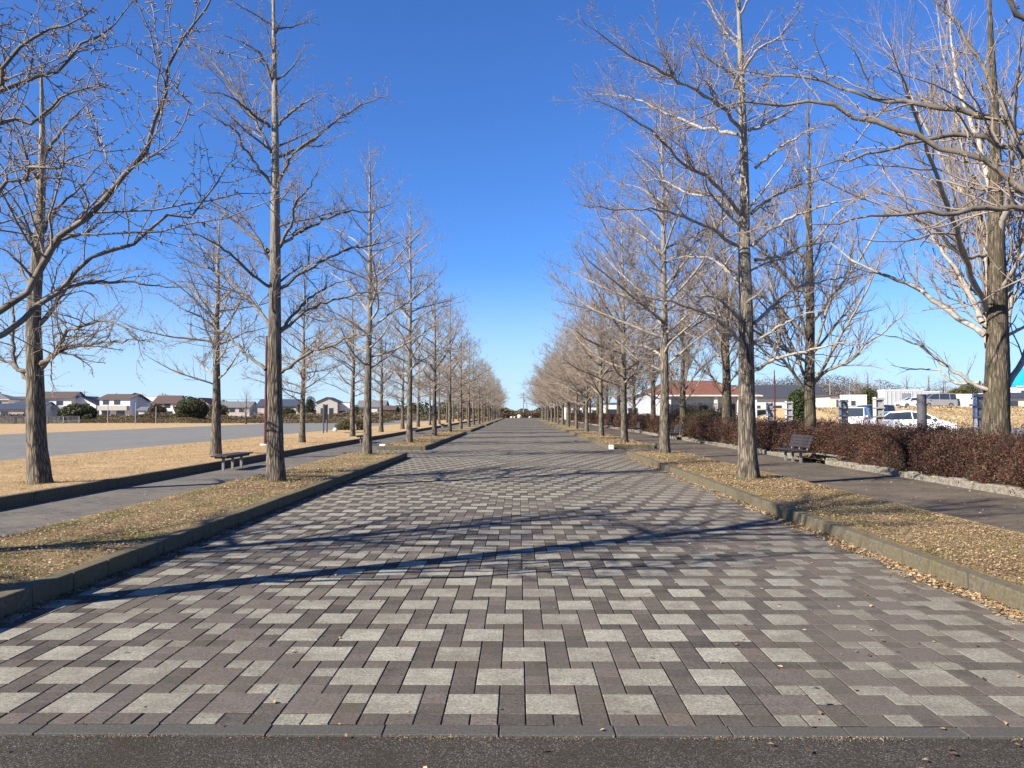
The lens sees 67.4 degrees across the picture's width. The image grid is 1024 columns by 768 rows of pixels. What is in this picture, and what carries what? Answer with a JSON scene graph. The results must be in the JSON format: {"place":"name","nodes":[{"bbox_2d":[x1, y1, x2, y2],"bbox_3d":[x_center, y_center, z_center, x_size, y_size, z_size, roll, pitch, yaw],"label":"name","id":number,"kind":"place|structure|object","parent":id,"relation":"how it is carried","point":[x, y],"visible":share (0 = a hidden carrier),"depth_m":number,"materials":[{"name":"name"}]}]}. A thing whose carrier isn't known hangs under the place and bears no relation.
{"place":"outdoors","nodes":[
{"label":"outdoors","id":0,"kind":"place"},
{"bbox_2d":[0,403,25,415],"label":"house","id":1,"kind":"structure","parent":0,"point":[12,408],"depth_m":191.24,"materials":[{"name":"white"}]},
{"bbox_2d":[0,420,330,433],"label":"terrain","id":2,"kind":"structure","parent":0,"point":[20,428],"depth_m":86.04,"materials":[{"name":"beige plant"}]},
{"bbox_2d":[25,392,84,417],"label":"house","id":3,"kind":"structure","parent":2,"relation":"on","point":[59,400],"depth_m":202.30,"materials":[{"name":"white"}]},
{"bbox_2d":[56,403,97,419],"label":"evergreen tree","id":4,"kind":"object","parent":2,"relation":"on","point":[77,409],"visible":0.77,"depth_m":123.77,"materials":[{"name":"green plant"}]},
{"bbox_2d":[76,396,99,407],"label":"house","id":5,"kind":"structure","parent":2,"relation":"on","point":[94,401],"depth_m":204.97,"materials":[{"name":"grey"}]},
{"bbox_2d":[97,394,148,415],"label":"house","id":6,"kind":"structure","parent":2,"relation":"on","point":[118,404],"depth_m":199.83,"materials":[{"name":"white"}]},
{"bbox_2d":[173,396,208,418],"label":"evergreen tree","id":7,"kind":"object","parent":2,"relation":"on","point":[191,407],"visible":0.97,"depth_m":119.05,"materials":[{"name":"green plant"}]},
{"bbox_2d":[0,412,445,422],"bbox_3d":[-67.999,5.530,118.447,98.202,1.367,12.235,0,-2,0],"label":"dry brush","id":8,"kind":"object","parent":2,"relation":"on","point":[172,419],"visible":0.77,"depth_m":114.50,"materials":[{"name":"beige plant"}]},
{"bbox_2d":[221,401,257,417],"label":"house","id":9,"kind":"structure","parent":2,"relation":"on","point":[234,407],"depth_m":247.52,"materials":[{"name":"white paint"}]},
{"bbox_2d":[316,397,341,413],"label":"house","id":10,"kind":"structure","parent":2,"relation":"on","point":[333,404],"depth_m":218.87,"materials":[{"name":"white"}]},
{"bbox_2d":[221,400,487,415],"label":"woodland","id":11,"kind":"object","parent":2,"relation":"on","point":[423,411],"visible":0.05,"depth_m":267.44,"materials":[{"name":"green plant"}]},
{"bbox_2d":[252,410,485,418],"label":"dry brush","id":12,"kind":"object","parent":2,"relation":"on","point":[393,413],"visible":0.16,"depth_m":175.41,"materials":[{"name":"brown plant"}]},
{"bbox_2d":[344,316,420,431],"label":"ginkgo tree","id":13,"kind":"object","parent":2,"relation":"on","point":[381,392],"visible":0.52,"depth_m":58.95,"materials":[{"name":"brown plant"}]},
{"bbox_2d":[151,395,184,413],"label":"house","id":14,"kind":"structure","parent":0,"point":[169,401],"depth_m":222.89,"materials":[{"name":"white"}]},
{"bbox_2d":[0,431,395,495],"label":"lawn","id":15,"kind":"structure","parent":0,"point":[325,435],"depth_m":23.65,"materials":[{"name":"beige plant"}]},
{"bbox_2d":[0,29,207,483],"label":"ginkgo tree","id":16,"kind":"object","parent":15,"relation":"on","point":[38,468],"visible":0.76,"depth_m":16.03,"materials":[{"name":"brown plant"}]},
{"bbox_2d":[110,198,289,454],"bbox_3d":[-10.770,-2.135,27.554,5.261,9.494,5.814,0,-2,0],"label":"ginkgo tree","id":17,"kind":"object","parent":15,"relation":"on","point":[215,445],"visible":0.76,"depth_m":27.15,"materials":[{"name":"brown plant"}]},
{"bbox_2d":[260,337,267,444],"bbox_3d":[-11.234,0.307,35.108,0.518,5.050,0.518,0,-2,0],"label":"lamp pole","id":18,"kind":"object","parent":15,"relation":"on","point":[265,405],"visible":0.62,"depth_m":35.03,"materials":[{"name":"brown metal"}]},
{"bbox_2d":[235,264,362,442],"bbox_3d":[-10.290,-1.513,37.495,6.330,8.947,6.817,1,-3,-31],"label":"ginkgo tree","id":19,"kind":"object","parent":15,"relation":"on","point":[302,373],"visible":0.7,"depth_m":37.79,"materials":[{"name":"brown plant"}]},
{"bbox_2d":[300,289,401,436],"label":"ginkgo tree","id":20,"kind":"object","parent":15,"relation":"on","point":[352,382],"visible":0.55,"depth_m":47.16,"materials":[{"name":"brown plant"}]},
{"bbox_2d":[0,420,427,460],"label":"plaza","id":21,"kind":"structure","parent":0,"point":[12,446],"depth_m":47.36,"materials":[{"name":"grey asphalt"}]},
{"bbox_2d":[256,399,305,416],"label":"house","id":22,"kind":"structure","parent":0,"point":[290,403],"depth_m":237.11,"materials":[{"name":"white"}]},
{"bbox_2d":[316,418,480,431],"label":"lawn","id":23,"kind":"structure","parent":0,"point":[394,427],"depth_m":76.85,"materials":[{"name":"beige plant"}]},
{"bbox_2d":[371,331,445,428],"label":"ginkgo tree","id":24,"kind":"object","parent":23,"relation":"on","point":[402,425],"visible":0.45,"depth_m":69.53,"materials":[{"name":"brown plant"}]},
{"bbox_2d":[395,342,443,426],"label":"ginkgo tree","id":25,"kind":"object","parent":23,"relation":"on","point":[418,408],"visible":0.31,"depth_m":80.40,"materials":[{"name":"brown plant"}]},
{"bbox_2d":[0,419,1020,535],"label":"path","id":26,"kind":"structure","parent":0,"point":[15,519],"depth_m":16.18,"materials":[{"name":"grey asphalt"}]},
{"bbox_2d":[210,452,252,469],"bbox_3d":[-8.328,2.301,22.900,0.480,0.440,2.160,0,-2,0],"label":"bench","id":27,"kind":"object","parent":26,"relation":"on","point":[232,456],"visible":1,"depth_m":22.64,"materials":[{"name":"grey wood"}]},
{"bbox_2d":[0,418,1023,738],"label":"pavement","id":28,"kind":"structure","parent":0,"point":[62,634],"depth_m":6.08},
{"bbox_2d":[0,458,405,625],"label":"leaf drift","id":29,"kind":"object","parent":28,"relation":"on","point":[126,570],"visible":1,"depth_m":8.82,"materials":[{"name":"brown plant"}]},
{"bbox_2d":[0,472,1019,767],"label":"loose leaves","id":30,"kind":"object","parent":28,"relation":"on","point":[630,656],"visible":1,"depth_m":5.17,"materials":[{"name":"brown plant"}]},
{"bbox_2d":[619,454,1023,624],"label":"leaf drift","id":31,"kind":"object","parent":28,"relation":"on","point":[991,602],"visible":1,"depth_m":8.18,"materials":[{"name":"beige plant"}]},
{"bbox_2d":[0,736,1023,767],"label":"road","id":32,"kind":"structure","parent":0,"point":[203,752],"depth_m":3.76,"materials":[{"name":"grey asphalt"}]},
{"bbox_2d":[3,731,1021,741],"bbox_3d":[0.034,1.802,3.922,10.004,0.022,0.112,0,-2,0],"label":"seam debris","id":33,"kind":"object","parent":32,"relation":"on","point":[473,737],"visible":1,"depth_m":3.92,"materials":[{"name":"brown plant"}]},
{"bbox_2d":[0,0,1023,412],"label":"sky","id":34,"kind":"structure","parent":0,"point":[478,134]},
{"bbox_2d":[421,415,824,463],"bbox_3d":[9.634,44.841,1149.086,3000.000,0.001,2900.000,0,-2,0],"label":"ground","id":35,"kind":"structure","parent":0,"point":[821,462],"depth_m":27.41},
{"bbox_2d":[0,453,406,618],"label":"kerb","id":36,"kind":"structure","parent":35,"relation":"on","point":[13,600],"depth_m":8.43,"materials":[{"name":"concrete"}]},
{"bbox_2d":[0,418,486,508],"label":"kerb","id":37,"kind":"structure","parent":35,"relation":"on","point":[23,498],"depth_m":17.94,"materials":[{"name":"concrete"}]},
{"bbox_2d":[378,431,465,449],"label":"kerb","id":38,"kind":"structure","parent":35,"relation":"on","point":[431,445],"depth_m":33.97,"materials":[{"name":"concrete"}]},
{"bbox_2d":[0,724,1023,738],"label":"edging","id":39,"kind":"object","parent":35,"relation":"on","point":[506,731],"visible":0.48,"depth_m":3.98,"materials":[{"name":"concrete"}]},
{"bbox_2d":[483,409,561,417],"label":"dry brush","id":40,"kind":"object","parent":35,"relation":"on","point":[527,415],"visible":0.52,"depth_m":247.75,"materials":[{"name":"brown plant"}]},
{"bbox_2d":[477,404,595,417],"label":"woodland","id":41,"kind":"object","parent":35,"relation":"on","point":[506,410],"visible":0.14,"depth_m":264.61,"materials":[{"name":"green plant"}]},
{"bbox_2d":[570,431,654,448],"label":"kerb","id":42,"kind":"structure","parent":35,"relation":"on","point":[602,444],"depth_m":35.08,"materials":[{"name":"concrete"}]},
{"bbox_2d":[616,392,659,414],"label":"annex","id":43,"kind":"object","parent":35,"relation":"on","point":[643,406],"visible":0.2,"depth_m":103.82,"materials":[{"name":"paint"}]},
{"bbox_2d":[629,265,738,435],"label":"zelkova tree","id":44,"kind":"object","parent":35,"relation":"on","point":[681,385],"visible":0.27,"depth_m":49.31,"materials":[{"name":"brown plant"}]},
{"bbox_2d":[638,381,762,418],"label":"rest house","id":45,"kind":"structure","parent":35,"relation":"on","point":[707,392],"depth_m":107.28,"materials":[{"name":"tile"}]},
{"bbox_2d":[654,219,794,442],"bbox_3d":[11.015,-2.702,39.090,6.624,11.674,7.084,1,-2,-29],"label":"zelkova tree","id":46,"kind":"object","parent":35,"relation":"on","point":[724,357],"visible":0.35,"depth_m":38.77,"materials":[{"name":"brown plant"}]},
{"bbox_2d":[653,78,921,433],"bbox_3d":[10.585,-4.562,29.761,10.172,14.696,9.462,0,-2,0],"label":"zelkova tree","id":47,"kind":"object","parent":35,"relation":"on","point":[810,378],"visible":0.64,"depth_m":29.02,"materials":[{"name":"brown plant"}]},
{"bbox_2d":[787,388,803,424],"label":"evergreen tree","id":48,"kind":"object","parent":35,"relation":"on","point":[796,396],"visible":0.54,"depth_m":74.08,"materials":[{"name":"green plant"}]},
{"bbox_2d":[570,420,1023,497],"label":"edging","id":49,"kind":"object","parent":35,"relation":"on","point":[1004,489],"visible":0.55,"depth_m":19.54,"materials":[{"name":"stone"}]},
{"bbox_2d":[606,426,1023,489],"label":"planting bed","id":50,"kind":"object","parent":35,"relation":"on","point":[816,457],"visible":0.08,"depth_m":26.11,"materials":[{"name":"soil"}]},
{"bbox_2d":[609,413,649,428],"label":"hedge","id":51,"kind":"object","parent":50,"relation":"on","point":[631,421],"visible":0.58,"depth_m":71.88,"materials":[{"name":"brown plant"}]},
{"bbox_2d":[602,337,659,429],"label":"zelkova tree","id":52,"kind":"object","parent":50,"relation":"on","point":[633,404],"visible":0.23,"depth_m":71.08,"materials":[{"name":"brown plant"}]},
{"bbox_2d":[605,317,696,432],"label":"zelkova tree","id":53,"kind":"object","parent":50,"relation":"on","point":[652,383],"visible":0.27,"depth_m":60.23,"materials":[{"name":"brown plant"}]},
{"bbox_2d":[637,414,687,435],"bbox_3d":[11.160,2.969,56.767,2.454,1.569,15.887,0,-2,0],"label":"hedge","id":54,"kind":"object","parent":50,"relation":"on","point":[654,421],"visible":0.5,"depth_m":57.17,"materials":[{"name":"brown plant"}]},
{"bbox_2d":[669,402,737,435],"bbox_3d":[12.433,2.400,52.094,3.765,2.350,12.251,0,-2,0],"label":"hedge","id":55,"kind":"object","parent":50,"relation":"on","point":[693,412],"visible":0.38,"depth_m":48.41,"materials":[{"name":"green plant"}]},
{"bbox_2d":[682,415,851,454],"bbox_3d":[11.531,2.235,36.947,3.593,1.509,19.307,0,-2,0],"label":"hedge","id":56,"kind":"object","parent":50,"relation":"on","point":[771,435],"visible":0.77,"depth_m":32.60,"materials":[{"name":"brown plant"}]},
{"bbox_2d":[803,413,900,457],"bbox_3d":[11.800,1.772,26.118,2.687,1.602,3.834,0,-2,0],"label":"hedge","id":57,"kind":"object","parent":50,"relation":"on","point":[826,428],"visible":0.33,"depth_m":26.60,"materials":[{"name":"brown plant"}]},
{"bbox_2d":[872,397,884,426],"bbox_3d":[12.922,1.566,27.046,0.400,2.200,0.135,0,-2,8],"label":"post","id":58,"kind":"object","parent":50,"relation":"on","point":[878,407],"visible":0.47,"depth_m":27.05,"materials":[{"name":"white paint"}]},
{"bbox_2d":[917,394,926,427],"bbox_3d":[13.061,1.448,24.454,0.288,2.240,0.288,0,-2,0],"label":"post","id":59,"kind":"object","parent":50,"relation":"on","point":[922,407],"visible":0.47,"depth_m":24.36,"materials":[{"name":"grey concrete"}]},
{"bbox_2d":[825,419,1023,487],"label":"hedge","id":60,"kind":"object","parent":50,"relation":"on","point":[944,451],"visible":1,"depth_m":18.75,"materials":[{"name":"brown plant"}]},
{"bbox_2d":[972,393,982,431],"bbox_3d":[13.323,1.371,21.846,0.400,2.200,0.135,0,-2,8],"label":"post","id":61,"kind":"object","parent":50,"relation":"on","point":[977,399],"visible":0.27,"depth_m":21.86,"materials":[{"name":"white paint"}]},
{"bbox_2d":[627,451,1023,611],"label":"kerb","id":62,"kind":"structure","parent":35,"relation":"on","point":[1011,595],"depth_m":8.75,"materials":[{"name":"concrete"}]},
{"bbox_2d":[795,0,1023,447],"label":"zelkova tree","id":63,"kind":"object","parent":35,"relation":"on","point":[993,318],"visible":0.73,"depth_m":18.93,"materials":[{"name":"brown plant"}]},
{"bbox_2d":[540,418,1023,532],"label":"path","id":64,"kind":"structure","parent":0,"point":[1005,514],"depth_m":17.28,"materials":[{"name":"grey asphalt"}]},
{"bbox_2d":[774,434,813,462],"bbox_3d":[9.559,2.181,26.057,0.680,0.916,1.900,0,-2,0],"label":"bench","id":65,"kind":"object","parent":64,"relation":"on","point":[802,441],"visible":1,"depth_m":25.99,"materials":[{"name":"grey wood"}]},
{"bbox_2d":[756,408,838,423],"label":"bank","id":66,"kind":"structure","parent":0,"point":[780,413],"depth_m":98.60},
{"bbox_2d":[816,405,1023,427],"bbox_3d":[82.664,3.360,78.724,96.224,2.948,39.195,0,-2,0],"label":"dry grass","id":67,"kind":"structure","parent":0,"point":[952,412],"depth_m":86.85,"materials":[{"name":"beige plant"}]},
{"bbox_2d":[958,428,1023,436],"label":"car park","id":68,"kind":"structure","parent":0,"point":[1017,430],"depth_m":58.67,"materials":[{"name":"grey asphalt"}]},
{"bbox_2d":[848,407,871,424],"bbox_3d":[26.861,2.675,59.717,1.820,1.770,3.435,-2,-3,35],"label":"parked car","id":69,"kind":"object","parent":68,"relation":"on","point":[856,412],"visible":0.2,"depth_m":59.08,"materials":[{"name":"white metal"}]},
{"bbox_2d":[863,410,956,429],"bbox_3d":[22.366,2.223,43.261,4.535,1.459,2.070,0,-2,12],"label":"parked car","id":70,"kind":"object","parent":68,"relation":"on","point":[907,416],"visible":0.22,"depth_m":42.59,"materials":[{"name":"white metal"}]},
{"label":"terrain","id":71,"kind":"structure","parent":0,"visible":0},
{"bbox_2d":[731,385,826,408],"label":"hall","id":72,"kind":"structure","parent":71,"relation":"on","point":[782,392],"depth_m":145.85,"materials":[{"name":"grey glass"}]},
{"bbox_2d":[815,395,839,407],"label":"hut","id":73,"kind":"object","parent":71,"relation":"on","point":[827,401],"visible":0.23,"depth_m":110.02,"materials":[{"name":"white glass"}]},
{"bbox_2d":[840,395,866,406],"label":"cabin","id":74,"kind":"object","parent":71,"relation":"on","point":[855,400],"visible":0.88,"depth_m":106.09,"materials":[{"name":"white glass"}]},
{"bbox_2d":[737,372,983,407],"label":"woodland","id":75,"kind":"object","parent":71,"relation":"on","point":[836,389],"visible":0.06,"depth_m":339.47,"materials":[{"name":"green plant"}]},
{"bbox_2d":[877,389,922,407],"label":"container","id":76,"kind":"object","parent":71,"relation":"on","point":[891,396],"visible":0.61,"depth_m":124.29,"materials":[{"name":"white metal"}]},
{"bbox_2d":[915,393,957,407],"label":"parked car","id":77,"kind":"object","parent":71,"relation":"on","point":[942,399],"visible":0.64,"depth_m":98.72,"materials":[{"name":"silver metal"}]},
{"bbox_2d":[1010,368,1023,392],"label":"blue roofed building","id":78,"kind":"structure","parent":71,"relation":"on","point":[1018,386],"depth_m":167.16,"materials":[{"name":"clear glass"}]},
{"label":"planting strip","id":79,"kind":"structure","parent":0,"visible":0},
{"bbox_2d":[0,0,295,338],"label":"ginkgo tree","id":80,"kind":"object","parent":79,"relation":"on","point":[82,219],"visible":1,"depth_m":5.69,"materials":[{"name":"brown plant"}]},
{"bbox_2d":[0,453,400,591],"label":"turf","id":81,"kind":"structure","parent":79,"relation":"on","point":[44,550],"depth_m":10.09,"materials":[{"name":"beige plant"}]},
{"bbox_2d":[0,431,461,589],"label":"fallen leaves","id":82,"kind":"object","parent":81,"relation":"on","point":[255,485],"visible":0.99,"depth_m":11.07,"materials":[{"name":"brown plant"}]},
{"bbox_2d":[140,0,421,480],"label":"ginkgo tree","id":83,"kind":"object","parent":79,"relation":"on","point":[275,466],"visible":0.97,"depth_m":16.77,"materials":[{"name":"brown plant"}]},
{"bbox_2d":[285,141,458,453],"bbox_3d":[-5.228,-3.137,27.249,6.800,11.514,5.700,0,-2,0],"label":"ginkgo tree","id":84,"kind":"object","parent":79,"relation":"on","point":[367,427],"visible":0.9,"depth_m":27.38,"materials":[{"name":"brown plant"}]},
{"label":"planting strip","id":85,"kind":"structure","parent":0,"visible":0},
{"bbox_2d":[357,188,473,442],"bbox_3d":[-4.861,-3.368,38.409,5.894,12.813,5.981,0,-2,0],"label":"ginkgo tree","id":86,"kind":"object","parent":85,"relation":"on","point":[409,428],"visible":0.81,"depth_m":38.28,"materials":[{"name":"brown plant"}]},
{"bbox_2d":[382,269,479,435],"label":"ginkgo tree","id":87,"kind":"object","parent":85,"relation":"on","point":[434,408],"visible":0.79,"depth_m":48.96,"materials":[{"name":"brown plant"}]},
{"bbox_2d":[412,290,487,431],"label":"ginkgo tree","id":88,"kind":"object","parent":85,"relation":"on","point":[448,392],"visible":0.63,"depth_m":59.77,"materials":[{"name":"brown plant"}]},
{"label":"planting strip","id":89,"kind":"structure","parent":0,"visible":0},
{"bbox_2d":[429,327,493,428],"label":"ginkgo tree","id":90,"kind":"object","parent":89,"relation":"on","point":[464,375],"visible":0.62,"depth_m":70.50,"materials":[{"name":"brown plant"}]},
{"bbox_2d":[437,336,493,426],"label":"ginkgo tree","id":91,"kind":"object","parent":89,"relation":"on","point":[468,405],"visible":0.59,"depth_m":81.37,"materials":[{"name":"brown plant"}]},
{"bbox_2d":[452,350,496,424],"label":"ginkgo tree","id":92,"kind":"object","parent":89,"relation":"on","point":[473,412],"visible":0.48,"depth_m":92.39,"materials":[{"name":"brown plant"}]},
{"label":"planting strip","id":93,"kind":"structure","parent":0,"visible":0},
{"bbox_2d":[536,80,792,453],"bbox_3d":[5.571,-4.262,28.061,8.670,13.823,8.450,-1,-3,34],"label":"ginkgo tree","id":94,"kind":"object","parent":93,"relation":"on","point":[664,433],"visible":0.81,"depth_m":28.04,"materials":[{"name":"brown plant"}]},
{"bbox_2d":[550,0,886,478],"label":"ginkgo tree","id":95,"kind":"object","parent":93,"relation":"on","point":[747,464],"visible":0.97,"depth_m":17.14,"materials":[{"name":"brown plant"}]},
{"bbox_2d":[633,452,1023,586],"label":"turf","id":96,"kind":"structure","parent":93,"relation":"on","point":[884,530],"depth_m":10.22,"materials":[{"name":"beige plant"}]},
{"bbox_2d":[572,431,1023,583],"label":"fallen leaves","id":97,"kind":"object","parent":96,"relation":"on","point":[769,482],"visible":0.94,"depth_m":11.33,"materials":[{"name":"beige plant"}]},
{"bbox_2d":[639,0,1023,317],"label":"ginkgo tree","id":98,"kind":"object","parent":93,"relation":"on","point":[1005,119],"visible":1,"depth_m":7.22,"materials":[{"name":"brown plant"}]},
{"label":"planting strip","id":99,"kind":"structure","parent":0,"visible":0},
{"bbox_2d":[531,311,635,431],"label":"ginkgo tree","id":100,"kind":"object","parent":99,"relation":"on","point":[587,399],"visible":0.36,"depth_m":60.00,"materials":[{"name":"brown plant"}]},
{"bbox_2d":[537,263,648,435],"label":"ginkgo tree","id":101,"kind":"object","parent":99,"relation":"on","point":[601,398],"visible":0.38,"depth_m":49.50,"materials":[{"name":"brown plant"}]},
{"bbox_2d":[542,194,730,441],"bbox_3d":[6.292,-3.364,38.034,10.026,12.778,9.309,0,-2,0],"label":"ginkgo tree","id":102,"kind":"object","parent":99,"relation":"on","point":[624,387],"visible":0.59,"depth_m":38.62,"materials":[{"name":"brown plant"}]},
{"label":"planting strip","id":103,"kind":"structure","parent":0,"visible":0},
{"bbox_2d":[528,346,589,424],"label":"ginkgo tree","id":104,"kind":"object","parent":103,"relation":"on","point":[562,406],"visible":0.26,"depth_m":92.38,"materials":[{"name":"brown plant"}]},
{"bbox_2d":[519,326,608,426],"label":"ginkgo tree","id":105,"kind":"object","parent":103,"relation":"on","point":[568,411],"visible":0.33,"depth_m":81.40,"materials":[{"name":"brown plant"}]},
{"bbox_2d":[526,314,609,428],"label":"ginkgo tree","id":106,"kind":"object","parent":103,"relation":"on","point":[576,397],"visible":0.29,"depth_m":70.69,"materials":[{"name":"brown plant"}]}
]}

